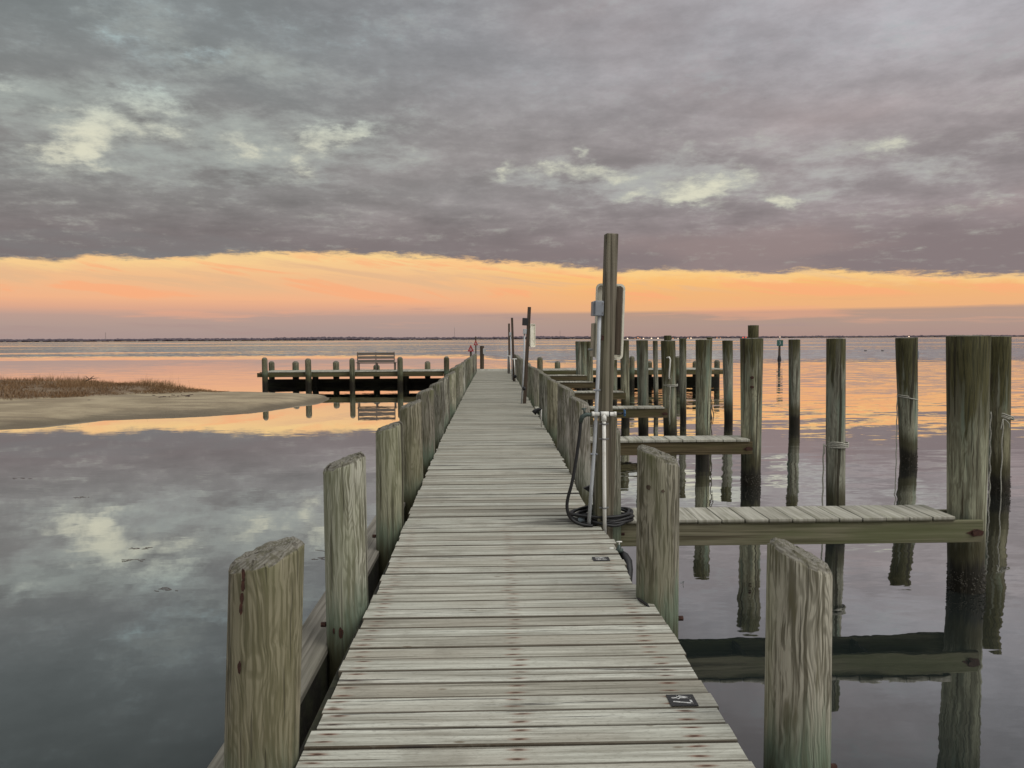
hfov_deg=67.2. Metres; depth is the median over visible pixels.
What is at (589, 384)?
finger pier
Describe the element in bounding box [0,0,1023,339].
sky
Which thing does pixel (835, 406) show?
mooring pile
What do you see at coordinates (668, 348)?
finger pier
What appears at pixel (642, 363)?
mooring pile
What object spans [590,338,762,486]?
finger pier
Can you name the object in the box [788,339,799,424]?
mooring pile
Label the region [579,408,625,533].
water pipe
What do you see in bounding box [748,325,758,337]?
mooring pile
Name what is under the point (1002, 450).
mooring rope
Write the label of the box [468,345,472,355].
channel marker
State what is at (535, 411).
standpipe
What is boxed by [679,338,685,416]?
mooring pile
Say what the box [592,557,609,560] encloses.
number plate
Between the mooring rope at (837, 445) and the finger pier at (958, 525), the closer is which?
the finger pier at (958, 525)
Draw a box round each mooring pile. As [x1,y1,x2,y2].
[575,341,581,390]
[613,360,616,405]
[636,340,647,435]
[653,341,657,404]
[664,335,671,340]
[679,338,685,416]
[695,339,711,459]
[707,337,711,406]
[722,340,732,420]
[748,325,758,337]
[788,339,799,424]
[826,338,845,505]
[895,337,917,463]
[988,336,1011,494]
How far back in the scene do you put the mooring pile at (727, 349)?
22.43 m
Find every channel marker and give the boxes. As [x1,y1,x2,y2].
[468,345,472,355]
[777,338,782,360]
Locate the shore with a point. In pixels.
(473, 339)
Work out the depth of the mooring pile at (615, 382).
27.04 m
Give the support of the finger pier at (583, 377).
in the water
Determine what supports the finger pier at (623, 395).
in the water
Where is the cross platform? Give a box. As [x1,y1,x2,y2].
[257,356,722,386]
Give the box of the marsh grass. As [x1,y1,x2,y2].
[0,369,230,399]
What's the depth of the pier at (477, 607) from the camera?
4.17 m
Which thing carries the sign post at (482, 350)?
in the water
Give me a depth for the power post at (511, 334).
29.92 m
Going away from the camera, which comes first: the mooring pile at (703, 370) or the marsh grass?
the mooring pile at (703, 370)
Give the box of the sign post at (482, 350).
[480,346,485,368]
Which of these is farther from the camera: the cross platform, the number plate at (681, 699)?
the cross platform
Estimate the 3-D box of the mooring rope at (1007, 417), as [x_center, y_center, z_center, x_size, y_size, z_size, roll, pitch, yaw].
[7.540,1.140,11.896,0.345,1.499,0.338,2,4,33]
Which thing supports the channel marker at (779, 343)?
in the water
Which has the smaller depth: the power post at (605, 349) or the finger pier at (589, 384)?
the power post at (605, 349)
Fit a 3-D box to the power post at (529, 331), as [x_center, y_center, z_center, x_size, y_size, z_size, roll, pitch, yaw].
[0.425,-0.640,19.733,0.467,2.659,0.216,-3,4,-36]
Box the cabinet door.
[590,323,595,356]
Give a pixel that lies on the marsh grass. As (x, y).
(68, 383)
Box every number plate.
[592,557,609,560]
[666,694,698,705]
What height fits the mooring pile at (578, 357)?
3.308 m
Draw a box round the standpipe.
[532,408,541,426]
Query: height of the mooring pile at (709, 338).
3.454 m
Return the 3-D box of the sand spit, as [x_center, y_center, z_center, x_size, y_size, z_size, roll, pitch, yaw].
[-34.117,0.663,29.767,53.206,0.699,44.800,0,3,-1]
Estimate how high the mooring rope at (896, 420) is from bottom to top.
1.523 m
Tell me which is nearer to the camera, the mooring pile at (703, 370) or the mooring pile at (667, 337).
the mooring pile at (703, 370)
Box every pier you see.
[207,353,837,767]
[534,340,676,435]
[548,341,586,390]
[557,341,594,401]
[574,340,629,405]
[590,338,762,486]
[621,335,990,594]
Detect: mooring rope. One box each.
[664,384,677,424]
[710,399,713,457]
[821,441,848,505]
[895,395,917,462]
[988,412,1014,493]
[1000,419,1009,494]
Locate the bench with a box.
[356,352,396,369]
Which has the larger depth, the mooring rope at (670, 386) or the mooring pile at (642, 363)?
the mooring pile at (642, 363)
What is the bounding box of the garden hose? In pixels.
[565,422,634,526]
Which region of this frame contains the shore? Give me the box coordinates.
[102,337,886,341]
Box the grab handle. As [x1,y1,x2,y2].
[666,357,670,378]
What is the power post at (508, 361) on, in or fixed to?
on the pier at (477, 607)
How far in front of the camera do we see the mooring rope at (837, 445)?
9.75 m
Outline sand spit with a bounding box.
[0,380,328,428]
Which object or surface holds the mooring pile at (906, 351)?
in the water
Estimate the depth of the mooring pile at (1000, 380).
11.74 m
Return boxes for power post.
[507,323,509,373]
[509,318,516,380]
[521,307,535,403]
[587,233,624,538]
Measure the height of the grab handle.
0.540 m
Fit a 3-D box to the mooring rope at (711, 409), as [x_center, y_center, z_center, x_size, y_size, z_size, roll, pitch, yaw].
[3.994,0.946,15.482,0.142,1.311,0.019,0,3,-1]
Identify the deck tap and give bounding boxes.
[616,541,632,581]
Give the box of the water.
[0,337,1023,767]
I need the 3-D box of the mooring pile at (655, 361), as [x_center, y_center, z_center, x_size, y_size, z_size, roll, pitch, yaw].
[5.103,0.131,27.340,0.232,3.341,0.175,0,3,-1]
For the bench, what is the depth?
41.71 m
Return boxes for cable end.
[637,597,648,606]

